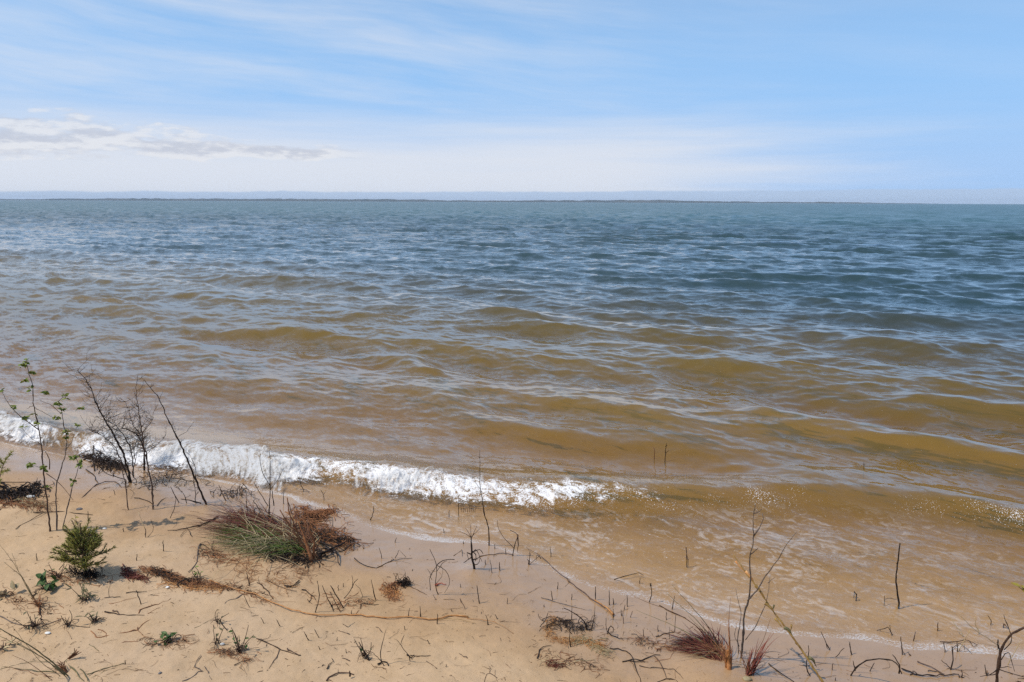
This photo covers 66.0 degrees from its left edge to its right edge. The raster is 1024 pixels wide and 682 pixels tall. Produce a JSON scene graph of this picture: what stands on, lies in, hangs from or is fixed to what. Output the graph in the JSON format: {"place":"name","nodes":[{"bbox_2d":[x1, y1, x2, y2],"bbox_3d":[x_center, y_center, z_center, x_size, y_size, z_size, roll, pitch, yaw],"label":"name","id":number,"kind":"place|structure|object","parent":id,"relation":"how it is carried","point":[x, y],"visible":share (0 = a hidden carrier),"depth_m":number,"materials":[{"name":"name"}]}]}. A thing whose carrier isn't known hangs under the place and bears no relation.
{"place":"outdoors","nodes":[
{"label":"outdoors","id":0,"kind":"place"},
{"bbox_2d":[0,198,924,203],"bbox_3d":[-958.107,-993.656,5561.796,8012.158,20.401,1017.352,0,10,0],"label":"forest","id":1,"kind":"object","parent":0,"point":[425,200],"visible":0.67,"depth_m":5140.33,"materials":[{"name":"grey plant"}]},
{"bbox_2d":[458,497,475,516],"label":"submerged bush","id":2,"kind":"object","parent":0,"point":[463,508],"visible":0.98,"depth_m":5.67,"materials":[{"name":"brown plant"}]},
{"bbox_2d":[0,332,1023,681],"bbox_3d":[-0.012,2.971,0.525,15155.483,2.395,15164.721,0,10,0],"label":"ground","id":3,"kind":"structure","parent":0,"point":[836,558],"depth_m":5.20,"materials":[{"name":"beige sand"}]},
{"bbox_2d":[0,638,15,651],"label":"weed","id":4,"kind":"object","parent":3,"relation":"on","point":[3,646],"visible":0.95,"depth_m":3.69,"materials":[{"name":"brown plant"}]},
{"bbox_2d":[0,580,18,599],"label":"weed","id":5,"kind":"object","parent":3,"relation":"on","point":[13,585],"visible":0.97,"depth_m":4.23,"materials":[{"name":"plant"}]},
{"bbox_2d":[2,548,48,619],"bbox_3d":[-2.483,1.233,4.083,0.378,0.365,0.169,8,13,37],"label":"dry weed","id":6,"kind":"object","parent":3,"relation":"on","point":[38,604],"visible":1,"depth_m":4.11,"materials":[{"name":"plant"}]},
{"bbox_2d":[0,480,57,512],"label":"root mat","id":7,"kind":"object","parent":3,"relation":"on","point":[21,491],"visible":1,"depth_m":5.69,"materials":[{"name":"brown plant"}]},
{"bbox_2d":[0,450,13,481],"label":"pine sprig","id":8,"kind":"object","parent":7,"relation":"on","point":[1,461],"visible":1,"depth_m":5.78,"materials":[{"name":"green plant"}]},
{"bbox_2d":[0,587,63,621],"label":"rootlet scatter","id":9,"kind":"object","parent":3,"relation":"on","point":[49,607],"visible":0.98,"depth_m":4.12,"materials":[{"name":"brown plant"}]},
{"bbox_2d":[14,612,52,632],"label":"weed","id":10,"kind":"object","parent":3,"relation":"on","point":[33,625],"visible":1,"depth_m":3.88,"materials":[{"name":"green plant"}]},
{"bbox_2d":[0,628,68,679],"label":"rush","id":11,"kind":"object","parent":3,"relation":"on","point":[63,669],"visible":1,"depth_m":3.45,"materials":[{"name":"brown plant"}]},
{"bbox_2d":[0,611,82,626],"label":"creeping stem","id":12,"kind":"object","parent":3,"relation":"on","point":[41,626],"visible":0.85,"depth_m":3.93,"materials":[{"name":"brown plant"}]},
{"bbox_2d":[0,358,84,531],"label":"leafy sapling","id":13,"kind":"object","parent":3,"relation":"on","point":[37,423],"visible":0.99,"depth_m":5.03,"materials":[{"name":"green plant"}]},
{"bbox_2d":[32,570,60,594],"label":"weed","id":14,"kind":"object","parent":3,"relation":"on","point":[42,581],"visible":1,"depth_m":4.29,"materials":[{"name":"green plant"}]},
{"bbox_2d":[44,563,69,579],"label":"weed","id":15,"kind":"object","parent":3,"relation":"on","point":[61,573],"visible":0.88,"depth_m":4.40,"materials":[{"name":"brown plant"}]},
{"bbox_2d":[33,511,91,514],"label":"dead twig","id":16,"kind":"object","parent":3,"relation":"on","point":[64,511],"visible":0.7,"depth_m":5.39,"materials":[{"name":"brown wood"}]},
{"bbox_2d":[61,610,77,627],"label":"weed","id":17,"kind":"object","parent":3,"relation":"on","point":[67,623],"visible":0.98,"depth_m":3.90,"materials":[{"name":"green plant"}]},
{"bbox_2d":[64,648,80,661],"bbox_3d":[-2.015,1.446,3.609,0.081,0.087,0.024,-6,12,-30],"label":"dry seed head","id":18,"kind":"object","parent":3,"relation":"on","point":[73,654],"visible":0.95,"depth_m":3.60},
{"bbox_2d":[66,661,87,680],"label":"dead stick","id":19,"kind":"object","parent":3,"relation":"on","point":[77,672],"visible":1,"depth_m":3.50,"materials":[{"name":"brown wood"}]},
{"bbox_2d":[38,569,117,586],"bbox_3d":[-2.442,1.328,4.412,0.444,0.034,0.179,1,10,4],"label":"rootlet scatter","id":20,"kind":"object","parent":3,"relation":"on","point":[75,581],"visible":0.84,"depth_m":4.39,"materials":[{"name":"brown plant"}]},
{"bbox_2d":[64,582,97,604],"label":"weed","id":21,"kind":"object","parent":3,"relation":"on","point":[84,597],"visible":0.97,"depth_m":4.17,"materials":[{"name":"green plant"}]},
{"bbox_2d":[48,518,115,581],"bbox_3d":[-2.421,1.172,4.426,0.332,0.357,0.307,0,10,0],"label":"pine seedling","id":22,"kind":"object","parent":3,"relation":"on","point":[77,539],"visible":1,"depth_m":4.39,"materials":[{"name":"green plant"}]},
{"bbox_2d":[76,611,104,626],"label":"weed","id":23,"kind":"object","parent":3,"relation":"on","point":[92,619],"visible":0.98,"depth_m":3.95,"materials":[{"name":"green plant"}]},
{"bbox_2d":[83,469,121,496],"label":"dead twig","id":24,"kind":"object","parent":3,"relation":"on","point":[100,483],"visible":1,"depth_m":6.11,"materials":[{"name":"brown wood"}]},
{"bbox_2d":[78,438,127,476],"bbox_3d":[-3.479,0.970,6.772,0.390,0.121,1.115,-8,13,-40],"label":"driftwood tangle","id":25,"kind":"object","parent":3,"relation":"on","point":[110,460],"visible":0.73,"depth_m":6.66,"materials":[{"name":"black wood"}]},
{"bbox_2d":[87,662,125,677],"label":"dead twig","id":26,"kind":"object","parent":3,"relation":"on","point":[104,668],"visible":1,"depth_m":3.53,"materials":[{"name":"brown wood"}]},
{"bbox_2d":[62,349,161,482],"bbox_3d":[-3.112,0.574,6.191,0.681,1.190,0.885,-5,11,-28],"label":"bare shrub","id":27,"kind":"object","parent":3,"relation":"on","point":[139,437],"visible":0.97,"depth_m":6.05,"materials":[{"name":"brown plant"}]},
{"bbox_2d":[91,620,148,637],"bbox_3d":[-1.927,1.426,3.893,0.272,0.019,0.102,-5,11,-28],"label":"rootlet","id":28,"kind":"object","parent":3,"relation":"on","point":[122,632],"visible":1,"depth_m":3.87,"materials":[{"name":"brown plant"}]},
{"bbox_2d":[104,610,135,615],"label":"dead twig","id":29,"kind":"object","parent":3,"relation":"on","point":[116,613],"visible":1,"depth_m":4.05,"materials":[{"name":"brown wood"}]},
{"bbox_2d":[120,564,152,582],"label":"dead leaf clump","id":30,"kind":"object","parent":3,"relation":"on","point":[131,574],"visible":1,"depth_m":4.47,"materials":[{"name":"red plant"}]},
{"bbox_2d":[108,376,166,509],"bbox_3d":[-2.631,0.730,5.530,0.433,1.000,0.264,0,10,0],"label":"bare sapling","id":31,"kind":"object","parent":3,"relation":"on","point":[143,445],"visible":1,"depth_m":5.52,"materials":[{"name":"brown plant"}]},
{"bbox_2d":[138,598,170,613],"bbox_3d":[-1.874,1.392,4.138,0.072,0.009,0.192,6,11,29],"label":"rootlet","id":32,"kind":"object","parent":3,"relation":"on","point":[151,605],"visible":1,"depth_m":4.12,"materials":[{"name":"brown plant"}]},
{"bbox_2d":[135,627,198,649],"bbox_3d":[-1.697,1.435,3.796,0.379,0.025,0.180,2,10,12],"label":"rootlet scatter","id":33,"kind":"object","parent":3,"relation":"on","point":[152,644],"visible":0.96,"depth_m":3.78,"materials":[{"name":"brown plant"}]},
{"bbox_2d":[154,631,183,647],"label":"weed","id":34,"kind":"object","parent":3,"relation":"on","point":[167,635],"visible":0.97,"depth_m":3.78,"materials":[{"name":"green plant"}]},
{"bbox_2d":[144,380,206,504],"bbox_3d":[-2.366,0.737,5.550,0.369,1.038,0.228,-6,12,-32],"label":"bare sapling","id":35,"kind":"object","parent":3,"relation":"on","point":[194,477],"visible":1,"depth_m":5.61,"materials":[{"name":"brown plant"}]},
{"bbox_2d":[138,565,231,595],"bbox_3d":[-1.880,1.329,4.428,0.721,0.054,0.234,5,11,24],"label":"root mat","id":36,"kind":"object","parent":3,"relation":"on","point":[191,583],"visible":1,"depth_m":4.40,"materials":[{"name":"brown plant"}]},
{"bbox_2d":[115,464,256,503],"bbox_3d":[-2.590,1.103,6.056,1.471,0.100,0.799,8,13,38],"label":"root mat","id":37,"kind":"object","parent":3,"relation":"on","point":[171,477],"visible":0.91,"depth_m":6.11,"materials":[{"name":"black wood"}]},
{"bbox_2d":[167,517,215,536],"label":"bare twig","id":38,"kind":"object","parent":3,"relation":"on","point":[196,525],"visible":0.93,"depth_m":5.26,"materials":[{"name":"brown wood"}]},
{"bbox_2d":[191,566,202,576],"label":"weed","id":39,"kind":"object","parent":3,"relation":"on","point":[195,573],"visible":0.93,"depth_m":4.46,"materials":[{"name":"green plant"}]},
{"bbox_2d":[182,655,211,681],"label":"dead twig","id":40,"kind":"object","parent":3,"relation":"on","point":[198,671],"visible":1,"depth_m":3.53,"materials":[{"name":"brown wood"}]},
{"bbox_2d":[188,541,208,571],"bbox_3d":[-1.889,1.300,4.778,0.071,0.032,0.485,-2,10,-14],"label":"dead root","id":41,"kind":"object","parent":3,"relation":"on","point":[197,552],"visible":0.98,"depth_m":4.87,"materials":[{"name":"brown wood"}]},
{"bbox_2d":[189,544,235,569],"bbox_3d":[-1.821,1.301,4.779,0.201,0.027,0.461,-6,12,-31],"label":"rootlet scatter","id":42,"kind":"object","parent":3,"relation":"on","point":[213,554],"visible":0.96,"depth_m":4.79,"materials":[{"name":"brown plant"}]},
{"bbox_2d":[210,627,223,649],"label":"weed","id":43,"kind":"object","parent":3,"relation":"on","point":[217,639],"visible":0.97,"depth_m":3.77,"materials":[{"name":"green plant"}]},
{"bbox_2d":[211,609,228,626],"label":"weed","id":44,"kind":"object","parent":3,"relation":"on","point":[217,621],"visible":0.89,"depth_m":3.97,"materials":[{"name":"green plant"}]},
{"bbox_2d":[206,646,260,667],"bbox_3d":[-1.285,1.459,3.681,0.287,0.020,0.138,6,11,29],"label":"rootlet scatter","id":45,"kind":"object","parent":3,"relation":"on","point":[223,651],"visible":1,"depth_m":3.68,"materials":[{"name":"brown plant"}]},
{"bbox_2d":[227,625,255,654],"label":"weed","id":46,"kind":"object","parent":3,"relation":"on","point":[242,646],"visible":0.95,"depth_m":3.70,"materials":[{"name":"green plant"}]},
{"bbox_2d":[225,579,275,604],"bbox_3d":[-1.462,1.377,4.316,0.464,0.025,0.180,9,13,41],"label":"rootlet scatter","id":47,"kind":"object","parent":3,"relation":"on","point":[255,596],"visible":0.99,"depth_m":4.33,"materials":[{"name":"brown plant"}]},
{"bbox_2d":[247,575,273,598],"bbox_3d":[-1.370,1.349,4.364,0.250,0.093,0.073,8,13,37],"label":"dead root","id":48,"kind":"object","parent":3,"relation":"on","point":[262,586],"visible":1,"depth_m":4.41,"materials":[{"name":"brown wood"}]},
{"bbox_2d":[193,547,329,596],"bbox_3d":[-1.521,1.337,4.612,0.906,0.053,0.606,1,10,7],"label":"root mat","id":49,"kind":"object","parent":3,"relation":"on","point":[250,577],"visible":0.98,"depth_m":4.58,"materials":[{"name":"brown plant"}]},
{"bbox_2d":[163,489,373,578],"bbox_3d":[-1.684,1.076,5.261,1.226,0.435,1.706,-5,11,-27],"label":"grass tussock","id":50,"kind":"object","parent":3,"relation":"on","point":[272,537],"depth_m":5.04,"materials":[{"name":"plant"}]},
{"bbox_2d":[260,450,282,516],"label":"bare twig","id":51,"kind":"object","parent":3,"relation":"on","point":[270,489],"visible":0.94,"depth_m":5.41,"materials":[{"name":"brown wood"}]},
{"bbox_2d":[256,638,300,655],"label":"dead twig","id":52,"kind":"object","parent":3,"relation":"on","point":[279,648],"visible":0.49,"depth_m":3.74,"materials":[{"name":"brown wood"}]},
{"bbox_2d":[284,580,299,587],"bbox_3d":[-1.230,1.374,4.444,0.099,0.011,0.058,-9,14,-43],"label":"dead root","id":53,"kind":"object","parent":3,"relation":"on","point":[293,585],"visible":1,"depth_m":4.43,"materials":[{"name":"brown wood"}]},
{"bbox_2d":[294,504,342,522],"bbox_3d":[-1.376,1.212,5.613,0.342,0.051,0.374,0,10,0],"label":"root mat","id":54,"kind":"object","parent":3,"relation":"on","point":[323,513],"visible":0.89,"depth_m":5.60,"materials":[{"name":"brown plant"}]},
{"bbox_2d":[330,585,343,607],"bbox_3d":[-0.930,1.377,4.200,0.079,0.152,0.008,3,10,13],"label":"dead stick","id":55,"kind":"object","parent":3,"relation":"on","point":[336,596],"visible":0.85,"depth_m":4.20,"materials":[{"name":"black wood"}]},
{"bbox_2d":[326,671,353,680],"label":"dead root","id":56,"kind":"object","parent":3,"relation":"on","point":[340,672],"visible":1,"depth_m":3.54,"materials":[{"name":"brown wood"}]},
{"bbox_2d":[310,592,377,613],"bbox_3d":[-0.919,1.405,4.293,0.371,0.026,0.270,9,13,41],"label":"rootlet scatter","id":57,"kind":"object","parent":3,"relation":"on","point":[344,601],"visible":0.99,"depth_m":4.26,"materials":[{"name":"brown plant"}]},
{"bbox_2d":[344,577,362,597],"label":"dead twig","id":58,"kind":"object","parent":3,"relation":"on","point":[352,587],"visible":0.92,"depth_m":4.31,"materials":[{"name":"black wood"}]},
{"bbox_2d":[209,579,513,633],"bbox_3d":[-0.855,1.413,4.155,1.769,0.050,0.197,2,10,12],"label":"orange root","id":59,"kind":"object","parent":3,"relation":"on","point":[440,618],"visible":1,"depth_m":4.10,"materials":[{"name":"brown plant"}]},
{"bbox_2d":[352,642,370,660],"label":"dead twig","id":60,"kind":"object","parent":3,"relation":"on","point":[367,658],"visible":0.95,"depth_m":3.67,"materials":[{"name":"black wood"}]},
{"bbox_2d":[354,638,372,661],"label":"weed","id":61,"kind":"object","parent":3,"relation":"on","point":[362,653],"visible":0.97,"depth_m":3.69,"materials":[{"name":"green plant"}]},
{"bbox_2d":[354,548,408,567],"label":"dead twig","id":62,"kind":"object","parent":3,"relation":"on","point":[381,558],"visible":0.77,"depth_m":4.84,"materials":[{"name":"black wood"}]},
{"bbox_2d":[374,631,401,665],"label":"seedling twig","id":63,"kind":"object","parent":3,"relation":"on","point":[380,655],"visible":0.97,"depth_m":3.62,"materials":[{"name":"brown plant"}]},
{"bbox_2d":[379,574,412,603],"bbox_3d":[-0.661,1.380,4.408,0.184,0.076,0.296,0,10,0],"label":"root mat","id":64,"kind":"object","parent":3,"relation":"on","point":[394,583],"visible":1,"depth_m":4.43,"materials":[{"name":"brown plant"}]},
{"bbox_2d":[394,636,430,660],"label":"seedling twig","id":65,"kind":"object","parent":3,"relation":"on","point":[407,653],"visible":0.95,"depth_m":3.66,"materials":[{"name":"brown wood"}]},
{"bbox_2d":[428,550,454,594],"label":"dead plant","id":66,"kind":"object","parent":3,"relation":"on","point":[436,584],"visible":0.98,"depth_m":4.34,"materials":[{"name":"brown plant"}]},
{"bbox_2d":[460,526,482,568],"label":"dead plant","id":67,"kind":"object","parent":3,"relation":"on","point":[471,557],"visible":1,"depth_m":4.68,"materials":[{"name":"brown plant"}]},
{"bbox_2d":[473,453,489,545],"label":"bare twig","id":68,"kind":"object","parent":3,"relation":"on","point":[484,514],"visible":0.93,"depth_m":5.05,"materials":[{"name":"brown wood"}]},
{"bbox_2d":[497,521,518,555],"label":"bare twig","id":69,"kind":"object","parent":3,"relation":"on","point":[517,539],"visible":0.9,"depth_m":4.94,"materials":[{"name":"black wood"}]},
{"bbox_2d":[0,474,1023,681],"bbox_3d":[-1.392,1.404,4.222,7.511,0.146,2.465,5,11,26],"label":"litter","id":70,"kind":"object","parent":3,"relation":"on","point":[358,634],"visible":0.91,"depth_m":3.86,"materials":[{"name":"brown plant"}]},
{"bbox_2d":[540,651,569,669],"bbox_3d":[0.200,1.491,3.688,0.144,0.058,0.116,0,10,0],"label":"root mat","id":71,"kind":"object","parent":3,"relation":"on","point":[555,661],"visible":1,"depth_m":3.68,"materials":[{"name":"red plant"}]},
{"bbox_2d":[533,646,606,678],"bbox_3d":[0.281,1.507,3.762,0.396,0.026,0.217,6,11,29],"label":"rootlet scatter","id":72,"kind":"object","parent":3,"relation":"on","point":[595,666],"visible":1,"depth_m":3.72,"materials":[{"name":"brown plant"}]},
{"bbox_2d":[526,547,614,615],"bbox_3d":[0.177,1.256,4.543,0.368,0.340,0.988,-5,11,-27],"label":"reed","id":73,"kind":"object","parent":3,"relation":"on","point":[604,606],"visible":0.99,"depth_m":4.40,"materials":[{"name":"brown plant"}]},
{"bbox_2d":[560,608,594,630],"bbox_3d":[0.336,1.425,4.085,0.165,0.168,0.130,-1,10,-8],"label":"dead root","id":74,"kind":"object","parent":3,"relation":"on","point":[580,618],"visible":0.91,"depth_m":4.03,"materials":[{"name":"black wood"}]},
{"bbox_2d":[539,614,616,658],"bbox_3d":[0.326,1.482,3.982,0.378,0.051,0.470,0,10,0],"label":"root mat","id":75,"kind":"object","parent":3,"relation":"on","point":[598,644],"visible":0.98,"depth_m":3.96,"materials":[{"name":"brown plant"}]},
{"bbox_2d":[606,626,627,638],"bbox_3d":[0.534,1.471,3.986,0.129,0.115,0.046,4,11,20],"label":"dead root","id":76,"kind":"object","parent":3,"relation":"on","point":[613,631],"visible":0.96,"depth_m":3.99,"materials":[{"name":"black wood"}]},
{"bbox_2d":[610,648,681,681],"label":"root tangle","id":77,"kind":"object","parent":3,"relation":"on","point":[647,667],"visible":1,"depth_m":3.74,"materials":[{"name":"brown plant"}]},
{"bbox_2d":[629,632,678,650],"bbox_3d":[0.714,1.502,3.922,0.287,0.026,0.183,4,11,22],"label":"rootlet scatter","id":78,"kind":"object","parent":3,"relation":"on","point":[658,643],"visible":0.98,"depth_m":3.92,"materials":[{"name":"brown plant"}]},
{"bbox_2d":[656,615,687,638],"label":"dead twig","id":79,"kind":"object","parent":3,"relation":"on","point":[669,632],"visible":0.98,"depth_m":4.02,"materials":[{"name":"brown wood"}]},
{"bbox_2d":[637,585,732,669],"bbox_3d":[0.853,1.352,3.896,0.484,0.393,0.491,3,10,13],"label":"grass tussock","id":80,"kind":"object","parent":3,"relation":"on","point":[706,645],"depth_m":3.84,"materials":[{"name":"brown plant"}]},
{"bbox_2d":[734,593,740,653],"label":"bare twig","id":81,"kind":"object","parent":3,"relation":"on","point":[738,630],"visible":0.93,"depth_m":3.83,"materials":[{"name":"brown wood"}]},
{"bbox_2d":[742,676,751,680],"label":"pebble","id":82,"kind":"object","parent":3,"relation":"on","point":[746,678],"visible":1,"depth_m":3.57,"materials":[{"name":"stone"}]},
{"bbox_2d":[737,618,773,675],"bbox_3d":[1.142,1.384,3.667,0.163,0.345,0.252,7,12,35],"label":"grass tuft","id":83,"kind":"object","parent":3,"relation":"on","point":[754,664],"visible":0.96,"depth_m":3.63,"materials":[{"name":"brown plant"}]},
{"bbox_2d":[740,504,795,658],"bbox_3d":[1.181,1.151,3.637,0.232,0.860,0.142,6,11,29],"label":"bare twig","id":84,"kind":"object","parent":3,"relation":"on","point":[743,629],"visible":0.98,"depth_m":3.67,"materials":[{"name":"brown wood"}]},
{"bbox_2d":[733,554,823,681],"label":"weed stalk","id":85,"kind":"object","parent":3,"relation":"on","point":[788,630],"visible":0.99,"depth_m":3.65,"materials":[{"name":"brown plant"}]},
{"bbox_2d":[850,654,901,675],"bbox_3d":[1.661,1.501,3.595,0.015,0.215,0.224,-9,14,-43],"label":"bent root","id":86,"kind":"object","parent":3,"relation":"on","point":[857,666],"visible":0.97,"depth_m":3.58,"materials":[{"name":"black wood"}]},
{"bbox_2d":[895,543,900,608],"bbox_3d":[2.145,1.326,4.370,0.039,0.444,0.035,4,11,20],"label":"dead stake","id":87,"kind":"object","parent":3,"relation":"on","point":[896,578],"visible":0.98,"depth_m":4.38,"materials":[{"name":"black wood"}]},
{"bbox_2d":[901,661,959,677],"bbox_3d":[1.978,1.559,3.754,0.253,0.018,0.137,0,10,0],"label":"dead root","id":88,"kind":"object","parent":3,"relation":"on","point":[941,673],"visible":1,"depth_m":3.71,"materials":[{"name":"black wood"}]},
{"bbox_2d":[950,647,953,669],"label":"dead twig","id":89,"kind":"object","parent":3,"relation":"on","point":[952,659],"visible":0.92,"depth_m":3.76,"materials":[{"name":"black wood"}]},
{"bbox_2d":[940,639,978,653],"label":"dead twig","id":90,"kind":"object","parent":3,"relation":"on","point":[959,643],"visible":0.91,"depth_m":4.01,"materials":[{"name":"brown wood"}]},
{"bbox_2d":[980,616,1023,681],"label":"dead root","id":91,"kind":"object","parent":3,"relation":"on","point":[998,666],"visible":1,"depth_m":3.53,"materials":[{"name":"brown wood"}]},
{"bbox_2d":[0,200,1023,637],"bbox_3d":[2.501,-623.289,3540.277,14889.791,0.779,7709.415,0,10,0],"label":"water","id":92,"kind":"structure","parent":0,"point":[904,310],"depth_m":16.96,"materials":[{"name":"blue liquid"}]},
{"bbox_2d":[0,410,507,491],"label":"foam","id":93,"kind":"object","parent":92,"relation":"on","point":[249,461],"visible":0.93,"depth_m":6.52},
{"bbox_2d":[0,411,572,488],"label":"spray","id":94,"kind":"object","parent":93,"relation":"on","point":[308,457],"visible":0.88,"depth_m":6.44,"materials":[{"name":"white liquid"}]},
{"bbox_2d":[0,0,1023,203],"label":"sky","id":95,"kind":"structure","parent":0,"point":[864,101],"materials":[{"name":"blue"}]},
{"bbox_2d":[1012,582,1023,591],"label":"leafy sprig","id":96,"kind":"object","parent":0,"point":[1017,584],"visible":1,"depth_m":4.05,"materials":[{"name":"yellow plant"}]}
]}

